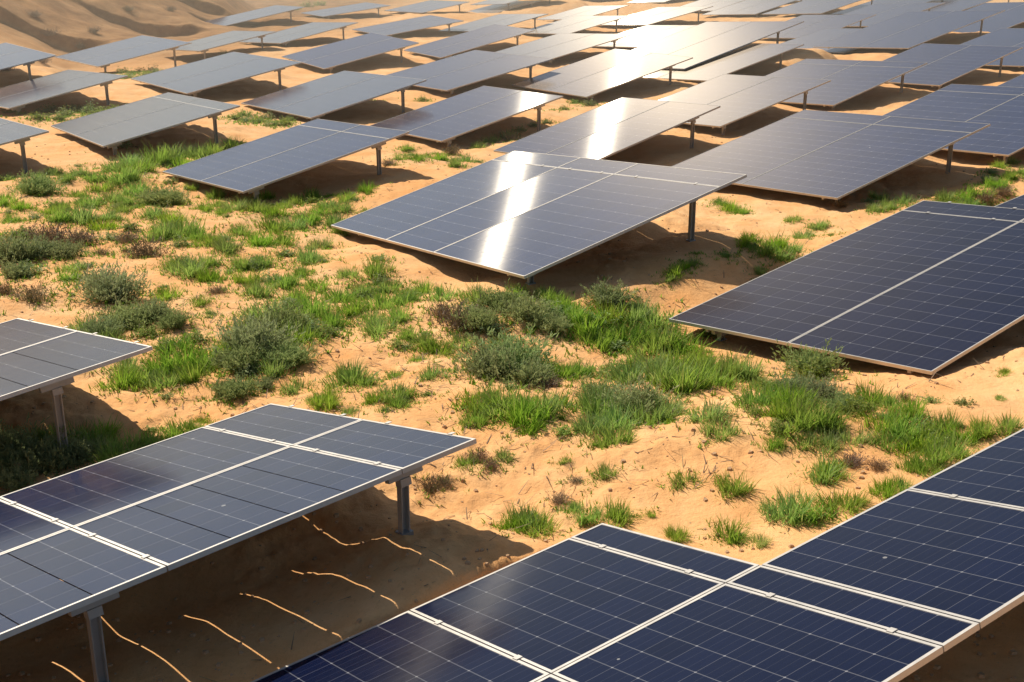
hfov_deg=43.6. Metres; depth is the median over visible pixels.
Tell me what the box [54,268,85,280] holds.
grass tuft
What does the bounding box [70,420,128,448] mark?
grass tuft
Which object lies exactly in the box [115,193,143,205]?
grass tuft
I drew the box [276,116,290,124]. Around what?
leafy weed
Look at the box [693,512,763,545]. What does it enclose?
grass tuft
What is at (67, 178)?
grass tuft
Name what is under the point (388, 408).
leafy weed
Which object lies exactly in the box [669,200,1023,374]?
solar table
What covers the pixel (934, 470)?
grass tuft
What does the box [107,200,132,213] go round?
grass tuft
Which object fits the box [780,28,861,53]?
solar table
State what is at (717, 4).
solar table
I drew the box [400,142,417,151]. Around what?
grass tuft
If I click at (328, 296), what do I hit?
grass tuft
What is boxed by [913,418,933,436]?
leafy weed
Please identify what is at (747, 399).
grass tuft
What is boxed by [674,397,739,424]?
grass tuft
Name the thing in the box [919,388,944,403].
leafy weed
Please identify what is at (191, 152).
grass tuft
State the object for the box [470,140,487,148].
grass tuft
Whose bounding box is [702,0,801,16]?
solar table
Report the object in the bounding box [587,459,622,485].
grass tuft
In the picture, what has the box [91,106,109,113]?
leafy weed
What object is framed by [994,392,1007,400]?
grass tuft
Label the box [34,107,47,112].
leafy weed
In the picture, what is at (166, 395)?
leafy weed
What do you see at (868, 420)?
grass tuft
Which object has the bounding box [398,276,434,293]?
grass tuft
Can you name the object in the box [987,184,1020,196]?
dry shrub
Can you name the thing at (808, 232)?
grass tuft
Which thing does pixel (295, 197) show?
grass tuft
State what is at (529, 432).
grass tuft
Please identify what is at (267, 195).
grass tuft
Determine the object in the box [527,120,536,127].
leafy weed
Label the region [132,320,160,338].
leafy weed
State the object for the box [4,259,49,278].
leafy weed
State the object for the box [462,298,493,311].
leafy weed
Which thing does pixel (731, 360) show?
grass tuft
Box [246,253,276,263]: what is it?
leafy weed
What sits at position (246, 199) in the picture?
grass tuft
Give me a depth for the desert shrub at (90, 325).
17.16 m
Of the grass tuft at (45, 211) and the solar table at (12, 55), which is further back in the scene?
the solar table at (12, 55)
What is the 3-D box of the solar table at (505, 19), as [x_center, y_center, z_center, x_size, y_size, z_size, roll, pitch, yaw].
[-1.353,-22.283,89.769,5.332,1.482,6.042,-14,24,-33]
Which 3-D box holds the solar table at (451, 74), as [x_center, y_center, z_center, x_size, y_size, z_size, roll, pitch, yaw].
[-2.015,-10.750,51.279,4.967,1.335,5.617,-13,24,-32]
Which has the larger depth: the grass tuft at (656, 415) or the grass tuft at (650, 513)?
the grass tuft at (656, 415)
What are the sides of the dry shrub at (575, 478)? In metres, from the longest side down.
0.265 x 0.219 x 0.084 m
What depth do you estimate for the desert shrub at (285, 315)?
17.15 m
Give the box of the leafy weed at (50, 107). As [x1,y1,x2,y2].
[40,103,63,111]
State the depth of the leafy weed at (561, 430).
13.23 m
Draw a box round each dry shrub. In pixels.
[0,279,24,295]
[5,280,68,304]
[15,221,82,243]
[15,222,44,237]
[25,10,44,16]
[39,50,51,63]
[40,27,66,35]
[57,224,100,244]
[74,42,87,48]
[87,26,103,33]
[89,247,113,255]
[110,227,148,243]
[115,233,174,258]
[121,4,134,10]
[164,4,175,11]
[201,282,230,294]
[381,159,398,166]
[413,471,455,498]
[419,297,464,318]
[423,293,500,336]
[429,471,454,488]
[439,144,465,155]
[460,443,492,464]
[478,457,505,472]
[501,133,521,140]
[525,373,568,388]
[543,490,570,505]
[565,474,584,485]
[830,448,871,468]
[831,199,849,207]
[861,455,896,472]
[891,390,915,402]
[966,187,1002,204]
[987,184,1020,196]
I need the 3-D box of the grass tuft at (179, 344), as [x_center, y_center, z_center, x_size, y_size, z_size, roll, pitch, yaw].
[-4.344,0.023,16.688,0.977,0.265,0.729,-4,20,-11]
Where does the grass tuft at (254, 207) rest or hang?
on the ground
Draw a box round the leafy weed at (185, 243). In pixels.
[169,233,191,247]
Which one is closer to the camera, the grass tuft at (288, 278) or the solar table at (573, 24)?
the grass tuft at (288, 278)
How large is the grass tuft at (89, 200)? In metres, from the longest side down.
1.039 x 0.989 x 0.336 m
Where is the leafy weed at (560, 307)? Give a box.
[538,299,570,317]
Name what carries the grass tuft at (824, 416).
on the ground
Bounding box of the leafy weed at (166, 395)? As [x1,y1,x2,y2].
[158,391,173,399]
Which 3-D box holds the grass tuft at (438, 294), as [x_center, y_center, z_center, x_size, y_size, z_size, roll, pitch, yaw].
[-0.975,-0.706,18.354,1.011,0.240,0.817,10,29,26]
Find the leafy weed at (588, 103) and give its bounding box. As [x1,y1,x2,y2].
[583,99,596,105]
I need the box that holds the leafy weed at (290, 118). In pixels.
[284,114,297,120]
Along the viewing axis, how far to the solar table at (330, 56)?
63.30 m
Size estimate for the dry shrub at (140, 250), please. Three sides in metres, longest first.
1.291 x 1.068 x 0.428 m
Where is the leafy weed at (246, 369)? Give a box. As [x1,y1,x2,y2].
[229,360,264,378]
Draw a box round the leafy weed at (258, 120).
[246,115,271,123]
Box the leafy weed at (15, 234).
[3,225,34,238]
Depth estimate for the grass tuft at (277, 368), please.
15.71 m
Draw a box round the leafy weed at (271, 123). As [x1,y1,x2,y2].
[262,116,281,125]
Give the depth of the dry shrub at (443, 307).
17.50 m
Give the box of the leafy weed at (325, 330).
[307,321,342,337]
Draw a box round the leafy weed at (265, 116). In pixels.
[255,110,281,118]
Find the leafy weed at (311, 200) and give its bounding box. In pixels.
[300,195,319,203]
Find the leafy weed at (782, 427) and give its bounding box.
[759,417,792,434]
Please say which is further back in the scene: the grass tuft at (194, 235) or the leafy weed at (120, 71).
the leafy weed at (120, 71)
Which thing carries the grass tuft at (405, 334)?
on the ground
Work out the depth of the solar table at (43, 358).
13.84 m
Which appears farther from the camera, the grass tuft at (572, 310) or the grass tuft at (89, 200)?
the grass tuft at (89, 200)
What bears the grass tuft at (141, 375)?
on the ground
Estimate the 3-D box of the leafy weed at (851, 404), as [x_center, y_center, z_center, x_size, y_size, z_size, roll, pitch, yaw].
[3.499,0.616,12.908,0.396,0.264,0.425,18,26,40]
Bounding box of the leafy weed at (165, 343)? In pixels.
[149,333,183,352]
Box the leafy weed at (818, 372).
[781,351,845,379]
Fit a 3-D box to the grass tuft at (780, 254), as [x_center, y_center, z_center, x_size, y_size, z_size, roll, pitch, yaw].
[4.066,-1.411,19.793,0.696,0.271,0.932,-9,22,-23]
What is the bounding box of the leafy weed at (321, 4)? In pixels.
[311,1,326,5]
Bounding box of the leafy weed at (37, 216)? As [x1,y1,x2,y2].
[22,210,43,219]
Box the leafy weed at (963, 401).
[942,396,976,406]
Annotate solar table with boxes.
[0,43,55,79]
[0,70,127,111]
[0,118,48,172]
[0,318,152,450]
[0,403,476,681]
[51,92,239,154]
[55,35,191,72]
[131,52,301,96]
[162,119,409,200]
[166,31,276,58]
[204,5,304,25]
[240,22,357,46]
[241,71,426,119]
[251,428,1023,681]
[281,33,418,73]
[302,2,390,18]
[331,151,746,284]
[352,15,462,35]
[370,86,562,146]
[384,0,468,12]
[388,50,552,94]
[404,24,534,58]
[439,14,547,31]
[467,1,538,12]
[471,0,549,7]
[493,97,719,159]
[496,33,632,64]
[512,49,692,101]
[523,15,630,34]
[536,5,628,19]
[595,25,695,47]
[602,6,712,25]
[627,0,697,2]
[632,21,803,69]
[642,43,803,81]
[659,74,830,134]
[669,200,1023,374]
[671,110,989,202]
[680,0,743,11]
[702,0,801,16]
[762,0,872,14]
[765,14,875,38]
[766,59,926,109]
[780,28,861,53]
[813,10,1004,49]
[830,0,932,14]
[843,2,944,26]
[882,84,1023,164]
[883,43,1022,89]
[924,0,1008,10]
[953,2,1023,32]
[959,28,1023,67]
[994,195,1023,208]
[998,74,1023,87]
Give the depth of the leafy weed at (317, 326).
17.06 m
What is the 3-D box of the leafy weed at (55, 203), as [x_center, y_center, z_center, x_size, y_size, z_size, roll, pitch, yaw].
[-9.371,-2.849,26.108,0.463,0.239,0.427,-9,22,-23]
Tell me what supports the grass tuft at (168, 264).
on the ground
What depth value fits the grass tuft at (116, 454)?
13.18 m
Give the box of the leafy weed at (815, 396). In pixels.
[788,387,818,403]
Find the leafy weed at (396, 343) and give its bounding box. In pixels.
[388,338,403,347]
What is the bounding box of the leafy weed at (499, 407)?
[488,399,514,414]
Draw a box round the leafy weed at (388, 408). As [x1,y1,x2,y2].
[382,406,394,411]
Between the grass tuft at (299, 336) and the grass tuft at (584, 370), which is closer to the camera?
the grass tuft at (584, 370)
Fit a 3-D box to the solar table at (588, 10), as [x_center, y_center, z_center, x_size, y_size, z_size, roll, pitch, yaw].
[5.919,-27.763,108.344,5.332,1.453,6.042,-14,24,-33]
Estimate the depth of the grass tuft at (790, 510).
11.01 m
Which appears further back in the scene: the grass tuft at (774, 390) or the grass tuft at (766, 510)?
the grass tuft at (774, 390)
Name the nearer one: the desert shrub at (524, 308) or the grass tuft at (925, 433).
the grass tuft at (925, 433)
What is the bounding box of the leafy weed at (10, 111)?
[3,109,21,112]
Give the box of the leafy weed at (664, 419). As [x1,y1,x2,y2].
[653,413,675,422]
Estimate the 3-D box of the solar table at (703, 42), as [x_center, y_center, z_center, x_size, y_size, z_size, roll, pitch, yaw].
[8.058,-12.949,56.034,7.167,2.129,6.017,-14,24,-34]
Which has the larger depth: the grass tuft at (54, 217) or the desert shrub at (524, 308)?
the grass tuft at (54, 217)
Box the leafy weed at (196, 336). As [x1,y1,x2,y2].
[186,325,210,341]
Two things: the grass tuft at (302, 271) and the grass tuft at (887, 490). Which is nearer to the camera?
the grass tuft at (887, 490)
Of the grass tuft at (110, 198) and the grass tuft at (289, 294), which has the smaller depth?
the grass tuft at (289, 294)
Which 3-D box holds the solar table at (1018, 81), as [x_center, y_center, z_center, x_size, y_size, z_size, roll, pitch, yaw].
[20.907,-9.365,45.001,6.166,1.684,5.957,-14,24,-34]
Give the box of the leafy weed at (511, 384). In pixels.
[498,380,525,390]
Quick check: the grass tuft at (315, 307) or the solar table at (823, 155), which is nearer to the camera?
the grass tuft at (315, 307)
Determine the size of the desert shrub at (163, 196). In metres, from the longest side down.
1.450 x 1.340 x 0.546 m
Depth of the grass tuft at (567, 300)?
17.56 m
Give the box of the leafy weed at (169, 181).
[162,177,178,182]
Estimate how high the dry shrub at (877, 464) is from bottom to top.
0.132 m
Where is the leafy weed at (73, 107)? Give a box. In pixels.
[60,101,85,110]
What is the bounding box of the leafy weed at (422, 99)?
[414,95,430,101]
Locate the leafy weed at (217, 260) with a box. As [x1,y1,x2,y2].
[207,258,224,265]
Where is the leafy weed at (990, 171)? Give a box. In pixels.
[981,168,996,173]
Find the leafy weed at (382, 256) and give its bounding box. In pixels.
[365,253,390,260]
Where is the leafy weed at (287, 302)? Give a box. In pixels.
[276,295,295,308]
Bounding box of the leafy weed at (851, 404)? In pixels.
[836,389,883,417]
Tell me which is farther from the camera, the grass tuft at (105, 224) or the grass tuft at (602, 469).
the grass tuft at (105, 224)
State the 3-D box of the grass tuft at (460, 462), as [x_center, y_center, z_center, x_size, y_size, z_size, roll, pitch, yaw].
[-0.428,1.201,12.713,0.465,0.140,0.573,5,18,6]
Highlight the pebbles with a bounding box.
[0,131,1023,681]
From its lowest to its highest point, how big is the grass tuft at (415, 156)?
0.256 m
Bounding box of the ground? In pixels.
[0,0,1023,681]
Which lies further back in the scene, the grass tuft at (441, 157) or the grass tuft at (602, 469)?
the grass tuft at (441, 157)
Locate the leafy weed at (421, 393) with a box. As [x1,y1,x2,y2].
[420,388,433,396]
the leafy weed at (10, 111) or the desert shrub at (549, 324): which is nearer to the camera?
the desert shrub at (549, 324)
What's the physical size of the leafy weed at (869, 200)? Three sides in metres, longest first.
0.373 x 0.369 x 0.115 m
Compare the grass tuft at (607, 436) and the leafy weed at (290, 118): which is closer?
the grass tuft at (607, 436)
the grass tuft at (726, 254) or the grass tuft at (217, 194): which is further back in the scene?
the grass tuft at (217, 194)
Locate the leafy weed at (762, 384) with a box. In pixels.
[757,376,784,394]
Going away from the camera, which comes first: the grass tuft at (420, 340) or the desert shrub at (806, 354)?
the desert shrub at (806, 354)
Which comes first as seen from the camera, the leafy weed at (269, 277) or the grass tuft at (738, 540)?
the grass tuft at (738, 540)
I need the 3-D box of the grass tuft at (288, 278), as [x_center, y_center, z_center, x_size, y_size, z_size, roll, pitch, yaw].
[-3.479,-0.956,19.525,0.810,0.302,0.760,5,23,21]
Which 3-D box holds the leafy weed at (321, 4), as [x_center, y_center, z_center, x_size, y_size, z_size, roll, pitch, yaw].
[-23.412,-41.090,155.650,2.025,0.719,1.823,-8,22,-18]
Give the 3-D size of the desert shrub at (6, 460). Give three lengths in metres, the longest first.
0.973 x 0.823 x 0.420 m
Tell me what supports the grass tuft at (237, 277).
on the ground
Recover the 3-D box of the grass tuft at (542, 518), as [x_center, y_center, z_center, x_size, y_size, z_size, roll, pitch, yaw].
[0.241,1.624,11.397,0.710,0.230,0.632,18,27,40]
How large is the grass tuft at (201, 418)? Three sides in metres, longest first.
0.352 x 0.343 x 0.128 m
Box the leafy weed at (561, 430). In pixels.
[544,424,576,436]
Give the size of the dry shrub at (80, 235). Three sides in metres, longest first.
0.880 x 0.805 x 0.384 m
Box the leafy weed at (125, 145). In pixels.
[117,140,138,148]
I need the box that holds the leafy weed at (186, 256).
[169,252,190,262]
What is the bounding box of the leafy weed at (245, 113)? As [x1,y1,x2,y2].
[234,108,253,115]
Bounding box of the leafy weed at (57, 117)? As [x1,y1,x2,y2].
[49,114,67,119]
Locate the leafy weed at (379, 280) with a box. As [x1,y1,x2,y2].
[371,273,390,284]
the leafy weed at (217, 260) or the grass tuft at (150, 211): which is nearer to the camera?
the leafy weed at (217, 260)
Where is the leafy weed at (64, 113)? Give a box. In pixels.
[50,105,75,116]
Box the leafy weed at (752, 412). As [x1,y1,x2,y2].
[742,403,767,417]
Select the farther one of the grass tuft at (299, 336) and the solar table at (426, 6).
the solar table at (426, 6)
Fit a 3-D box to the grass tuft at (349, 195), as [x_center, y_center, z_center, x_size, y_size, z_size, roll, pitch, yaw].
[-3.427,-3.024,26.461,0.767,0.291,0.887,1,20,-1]
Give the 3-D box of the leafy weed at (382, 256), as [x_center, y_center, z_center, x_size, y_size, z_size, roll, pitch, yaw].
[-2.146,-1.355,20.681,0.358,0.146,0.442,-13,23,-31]
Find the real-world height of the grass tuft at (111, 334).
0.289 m
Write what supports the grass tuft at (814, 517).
on the ground
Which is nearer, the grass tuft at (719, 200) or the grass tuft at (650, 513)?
the grass tuft at (650, 513)
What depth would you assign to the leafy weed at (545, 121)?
37.46 m
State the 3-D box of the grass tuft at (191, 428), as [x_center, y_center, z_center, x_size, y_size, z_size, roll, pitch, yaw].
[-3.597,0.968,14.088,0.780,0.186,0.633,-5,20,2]
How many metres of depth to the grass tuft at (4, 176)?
29.02 m
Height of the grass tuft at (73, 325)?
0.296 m
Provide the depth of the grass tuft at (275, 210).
24.95 m
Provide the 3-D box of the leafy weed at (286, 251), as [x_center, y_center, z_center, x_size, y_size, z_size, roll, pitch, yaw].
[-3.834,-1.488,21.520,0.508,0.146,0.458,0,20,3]
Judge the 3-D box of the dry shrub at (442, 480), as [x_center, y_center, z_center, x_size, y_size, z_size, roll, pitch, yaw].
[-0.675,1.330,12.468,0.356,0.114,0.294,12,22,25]
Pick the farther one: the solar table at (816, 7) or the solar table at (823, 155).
the solar table at (816, 7)
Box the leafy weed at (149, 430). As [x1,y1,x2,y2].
[140,423,160,434]
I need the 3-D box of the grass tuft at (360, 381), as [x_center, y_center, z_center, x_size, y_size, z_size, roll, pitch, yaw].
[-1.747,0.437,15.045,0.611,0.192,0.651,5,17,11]
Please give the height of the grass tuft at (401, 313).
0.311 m
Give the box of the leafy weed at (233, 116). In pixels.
[224,112,244,118]
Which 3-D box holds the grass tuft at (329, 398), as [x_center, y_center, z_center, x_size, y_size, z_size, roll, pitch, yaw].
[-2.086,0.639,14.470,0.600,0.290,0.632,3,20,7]
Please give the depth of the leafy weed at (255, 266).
20.72 m
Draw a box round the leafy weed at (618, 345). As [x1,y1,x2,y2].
[599,333,629,352]
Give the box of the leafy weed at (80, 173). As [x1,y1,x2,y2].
[70,167,88,175]
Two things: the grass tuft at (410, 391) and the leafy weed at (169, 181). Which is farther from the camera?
the leafy weed at (169, 181)
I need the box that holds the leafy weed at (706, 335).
[695,329,716,339]
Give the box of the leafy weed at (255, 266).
[237,257,265,271]
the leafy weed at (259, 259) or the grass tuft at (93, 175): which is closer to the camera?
the leafy weed at (259, 259)
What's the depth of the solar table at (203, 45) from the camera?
71.21 m
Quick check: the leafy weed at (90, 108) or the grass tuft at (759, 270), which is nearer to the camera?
the grass tuft at (759, 270)
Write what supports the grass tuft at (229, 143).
on the ground
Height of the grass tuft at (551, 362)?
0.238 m
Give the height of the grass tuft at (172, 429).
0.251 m
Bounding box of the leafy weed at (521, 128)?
[512,122,528,132]
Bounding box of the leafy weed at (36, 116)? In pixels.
[26,110,48,119]
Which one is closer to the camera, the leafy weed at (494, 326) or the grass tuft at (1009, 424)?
the grass tuft at (1009, 424)
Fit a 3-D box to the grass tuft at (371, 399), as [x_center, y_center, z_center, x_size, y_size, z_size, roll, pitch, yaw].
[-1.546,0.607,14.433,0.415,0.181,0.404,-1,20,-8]
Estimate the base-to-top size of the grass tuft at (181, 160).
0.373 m
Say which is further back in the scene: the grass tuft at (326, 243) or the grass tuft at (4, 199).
the grass tuft at (4, 199)
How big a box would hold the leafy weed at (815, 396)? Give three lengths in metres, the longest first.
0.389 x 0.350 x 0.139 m
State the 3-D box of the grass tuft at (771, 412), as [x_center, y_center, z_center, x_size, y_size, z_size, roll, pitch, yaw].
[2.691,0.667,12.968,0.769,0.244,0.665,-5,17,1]
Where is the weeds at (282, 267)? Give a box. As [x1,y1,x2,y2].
[0,71,1023,539]
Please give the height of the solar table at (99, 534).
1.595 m
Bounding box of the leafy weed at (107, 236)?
[98,229,128,240]
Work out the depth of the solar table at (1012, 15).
72.67 m
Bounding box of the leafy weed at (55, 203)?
[42,197,61,207]
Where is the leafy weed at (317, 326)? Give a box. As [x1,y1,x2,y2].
[301,316,327,333]
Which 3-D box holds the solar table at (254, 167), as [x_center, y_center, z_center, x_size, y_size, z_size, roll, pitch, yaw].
[-5.114,-4.043,28.760,4.103,1.474,4.161,-15,25,-35]
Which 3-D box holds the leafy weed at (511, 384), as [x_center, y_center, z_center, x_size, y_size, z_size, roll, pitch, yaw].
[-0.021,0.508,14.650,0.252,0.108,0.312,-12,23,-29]
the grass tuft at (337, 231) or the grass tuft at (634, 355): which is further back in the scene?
the grass tuft at (337, 231)
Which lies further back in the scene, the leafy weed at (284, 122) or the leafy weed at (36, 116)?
the leafy weed at (36, 116)
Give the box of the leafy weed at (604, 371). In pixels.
[588,359,625,379]
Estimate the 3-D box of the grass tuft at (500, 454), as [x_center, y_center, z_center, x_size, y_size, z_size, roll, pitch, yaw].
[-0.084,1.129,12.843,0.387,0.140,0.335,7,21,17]
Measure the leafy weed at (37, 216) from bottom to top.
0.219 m
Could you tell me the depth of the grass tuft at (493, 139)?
35.07 m
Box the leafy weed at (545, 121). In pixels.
[541,117,552,124]
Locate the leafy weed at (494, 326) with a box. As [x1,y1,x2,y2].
[478,318,513,337]
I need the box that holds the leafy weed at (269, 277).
[259,270,281,282]
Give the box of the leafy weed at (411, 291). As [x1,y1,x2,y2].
[394,287,426,296]
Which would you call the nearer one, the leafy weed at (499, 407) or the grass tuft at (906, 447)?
the grass tuft at (906, 447)
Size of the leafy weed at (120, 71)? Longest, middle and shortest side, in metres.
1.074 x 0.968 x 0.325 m
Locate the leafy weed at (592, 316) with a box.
[570,303,621,331]
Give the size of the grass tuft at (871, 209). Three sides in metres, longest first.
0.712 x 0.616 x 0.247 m
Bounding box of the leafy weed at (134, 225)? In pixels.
[120,217,139,230]
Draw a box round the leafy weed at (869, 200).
[860,197,877,202]
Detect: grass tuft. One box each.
[0,171,16,180]
[0,191,20,205]
[0,211,28,223]
[7,198,38,210]
[20,424,50,441]
[24,168,51,182]
[31,424,87,443]
[37,204,60,215]
[39,202,79,224]
[41,165,62,175]
[44,420,95,439]
[48,256,89,274]
[50,199,72,209]
[52,169,79,183]
[52,196,112,226]
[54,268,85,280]
[62,308,103,330]
[65,165,89,175]
[67,188,90,197]
[68,192,107,207]
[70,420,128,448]
[71,412,126,442]
[78,169,103,182]
[80,322,123,337]
[81,217,129,229]
[83,176,117,192]
[86,433,140,465]
[88,360,147,392]
[91,163,152,185]
[91,185,129,204]
[95,357,147,378]
[96,207,128,220]
[96,424,158,457]
[97,447,130,461]
[98,156,126,171]
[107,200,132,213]
[110,155,157,172]
[115,148,150,167]
[115,177,152,195]
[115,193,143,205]
[116,361,165,386]
[127,429,170,448]
[131,141,183,167]
[132,366,193,395]
[133,202,170,220]
[137,351,192,376]
[140,215,185,241]
[142,211,223,238]
[142,332,196,359]
[142,431,176,447]
[147,415,200,439]
[149,282,191,301]
[151,207,192,225]
[151,336,214,373]
[155,140,196,156]
[157,252,206,269]
[161,251,218,280]
[167,222,223,242]
[168,353,218,392]
[170,155,195,166]
[178,416,207,433]
[179,140,211,158]
[182,183,200,191]
[185,230,224,248]
[186,292,216,306]
[188,252,228,266]
[188,263,228,282]
[188,344,220,364]
[188,414,215,423]
[190,199,216,211]
[197,135,227,155]
[201,186,231,200]
[201,231,249,254]
[202,198,225,206]
[208,335,235,353]
[213,207,233,214]
[217,192,250,210]
[220,135,245,149]
[221,220,255,236]
[224,313,256,331]
[225,295,286,318]
[226,194,256,204]
[227,251,261,269]
[230,266,265,285]
[233,274,279,298]
[240,197,269,213]
[243,228,278,246]
[246,208,293,235]
[247,350,298,387]
[251,186,281,200]
[251,249,275,266]
[259,202,291,218]
[264,268,309,288]
[265,228,299,246]
[273,199,293,208]
[273,374,317,395]
[275,213,312,230]
[275,282,321,300]
[277,318,332,349]
[279,285,338,317]
[282,191,307,204]
[282,262,317,277]
[289,241,334,266]
[291,207,323,225]
[297,186,323,198]
[301,275,333,293]
[301,390,324,403]
[303,234,334,249]
[304,381,347,411]
[308,204,330,214]
[313,195,340,207]
[314,304,354,328]
[314,353,381,389]
[318,284,362,302]
[320,211,347,227]
[323,227,349,233]
[326,364,349,379]
[327,196,359,215]
[330,263,362,279]
[330,293,370,320]
[333,187,360,205]
[339,369,379,388]
[340,402,359,415]
[342,279,380,296]
[347,304,390,327]
[349,313,399,341]
[355,180,377,193]
[355,286,409,311]
[359,252,397,279]
[359,388,389,408]
[366,378,416,402]
[373,277,406,293]
[374,390,415,409]
[381,299,422,322]
[384,369,402,378]
[386,286,423,305]
[391,153,412,160]
[391,326,417,341]
[393,382,417,398]
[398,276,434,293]
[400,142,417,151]
[404,327,443,352]
[406,361,451,381]
[407,152,428,162]
[407,353,426,361]
[414,332,460,357]
[416,281,471,301]
[430,152,455,160]
[434,279,494,306]
[435,384,508,415]
[440,156,470,167]
[441,331,474,354]
[445,451,486,469]
[451,376,534,432]
[453,403,491,430]
[457,152,480,161]
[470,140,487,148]
[476,386,574,434]
[478,134,500,142]
[484,510,531,532]
[485,446,516,465]
[490,499,556,533]
[494,128,520,139]
[500,381,586,418]
[501,280,533,296]
[503,503,563,536]
[505,417,549,437]
[525,284,569,302]
[539,355,591,380]
[540,356,565,370]
[540,388,581,410]
[546,289,585,310]
[555,455,575,465]
[556,295,597,325]
[557,498,584,513]
[558,407,620,442]
[558,500,607,529]
[559,357,600,376]
[566,301,622,344]
[569,377,640,418]
[575,321,632,354]
[576,419,645,454]
[584,297,633,327]
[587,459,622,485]
[589,354,652,384]
[589,399,646,434]
[595,494,647,526]
[601,313,653,350]
[603,342,675,373]
[612,290,668,330]
[616,390,699,424]
[617,351,702,391]
[627,315,706,355]
[629,301,684,334]
[642,509,657,517]
[644,356,720,398]
[644,392,692,418]
[645,323,715,357]
[645,341,709,372]
[658,261,691,278]
[658,523,691,542]
[663,274,679,283]
[663,467,709,492]
[668,347,728,376]
[673,258,691,270]
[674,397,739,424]
[680,344,721,360]
[687,254,703,266]
[689,356,750,390]
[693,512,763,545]
[695,413,744,445]
[704,346,757,381]
[707,465,760,507]
[710,195,728,205]
[713,197,740,211]
[717,352,773,379]
[719,251,731,257]
[719,530,746,546]
[723,380,787,410]
[726,206,753,214]
[733,234,756,249]
[738,230,767,243]
[740,384,839,446]
[742,239,788,258]
[743,530,772,552]
[745,373,770,387]
[747,487,793,524]
[748,378,793,402]
[752,399,802,428]
[753,264,766,274]
[754,429,795,453]
[755,229,796,251]
[758,483,830,533]
[762,378,821,411]
[763,244,800,265]
[778,428,825,458]
[781,396,862,437]
[782,239,813,253]
[783,213,802,223]
[783,490,840,532]
[787,449,862,487]
[790,229,815,238]
[794,459,850,486]
[803,425,855,459]
[803,483,873,527]
[805,217,831,229]
[810,408,858,435]
[824,422,878,450]
[828,485,874,510]
[831,455,852,468]
[841,375,897,404]
[852,403,914,440]
[857,189,890,199]
[857,201,891,213]
[861,426,914,457]
[863,473,899,499]
[866,403,944,454]
[867,473,914,493]
[871,196,898,210]
[871,392,908,410]
[880,387,934,424]
[880,429,942,460]
[886,413,949,451]
[888,448,939,474]
[892,193,924,204]
[897,435,967,474]
[902,458,948,476]
[919,405,965,439]
[921,424,980,466]
[930,188,963,200]
[941,418,990,450]
[945,188,973,201]
[963,196,985,205]
[964,180,1004,202]
[965,411,1010,444]
[980,174,1016,189]
[984,409,1023,438]
[988,160,1011,168]
[991,366,1012,376]
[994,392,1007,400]
[1002,155,1022,164]
[1002,168,1023,180]
[1011,165,1023,174]
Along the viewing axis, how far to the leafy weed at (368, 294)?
18.96 m
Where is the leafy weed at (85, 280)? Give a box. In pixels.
[74,269,113,284]
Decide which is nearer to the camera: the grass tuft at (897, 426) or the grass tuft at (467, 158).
the grass tuft at (897, 426)
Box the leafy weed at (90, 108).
[79,99,100,112]
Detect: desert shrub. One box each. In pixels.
[0,227,45,265]
[0,255,36,280]
[0,412,79,469]
[0,418,29,449]
[0,438,39,485]
[0,454,49,494]
[1,426,91,476]
[6,166,68,195]
[21,231,66,260]
[36,235,90,259]
[57,425,115,468]
[62,258,154,312]
[68,310,126,335]
[95,297,162,330]
[124,294,189,323]
[125,180,190,205]
[148,304,197,329]
[200,348,232,368]
[205,377,229,395]
[206,305,305,357]
[208,337,275,372]
[209,371,263,400]
[238,297,317,333]
[253,373,277,390]
[259,334,318,367]
[449,335,530,381]
[451,302,509,330]
[452,323,559,378]
[469,278,532,313]
[497,353,558,387]
[500,286,556,326]
[519,304,572,334]
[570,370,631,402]
[574,276,640,306]
[590,372,683,415]
[770,338,848,379]
[770,362,828,392]
[799,373,847,402]
[813,387,868,413]
[977,174,999,182]
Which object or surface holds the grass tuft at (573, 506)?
on the ground
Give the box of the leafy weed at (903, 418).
[880,409,918,428]
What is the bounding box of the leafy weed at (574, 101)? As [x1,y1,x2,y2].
[567,98,581,103]
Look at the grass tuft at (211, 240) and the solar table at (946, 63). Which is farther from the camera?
the solar table at (946, 63)
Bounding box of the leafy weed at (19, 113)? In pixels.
[12,110,28,115]
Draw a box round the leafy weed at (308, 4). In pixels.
[299,1,317,6]
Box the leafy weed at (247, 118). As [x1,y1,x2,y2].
[235,112,254,122]
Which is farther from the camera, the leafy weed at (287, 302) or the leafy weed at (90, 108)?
the leafy weed at (90, 108)
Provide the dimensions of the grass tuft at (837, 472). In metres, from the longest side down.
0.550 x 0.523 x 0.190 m
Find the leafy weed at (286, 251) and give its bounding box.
[271,246,296,257]
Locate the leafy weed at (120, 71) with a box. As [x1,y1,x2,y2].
[114,66,133,73]
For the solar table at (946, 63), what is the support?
on the ground
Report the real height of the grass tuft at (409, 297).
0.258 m
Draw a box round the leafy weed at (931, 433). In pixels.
[925,424,955,444]
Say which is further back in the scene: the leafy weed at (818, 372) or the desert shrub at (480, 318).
the desert shrub at (480, 318)
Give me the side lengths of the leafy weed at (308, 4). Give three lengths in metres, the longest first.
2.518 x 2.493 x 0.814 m
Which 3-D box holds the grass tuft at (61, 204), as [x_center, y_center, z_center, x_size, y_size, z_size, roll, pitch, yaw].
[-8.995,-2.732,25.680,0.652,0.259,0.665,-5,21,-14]
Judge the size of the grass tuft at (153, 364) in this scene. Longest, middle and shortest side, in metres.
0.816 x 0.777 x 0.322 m
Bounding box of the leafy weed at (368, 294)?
[353,288,376,298]
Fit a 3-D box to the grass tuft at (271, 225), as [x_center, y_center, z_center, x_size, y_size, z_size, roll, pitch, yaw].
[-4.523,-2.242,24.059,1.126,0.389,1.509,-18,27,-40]

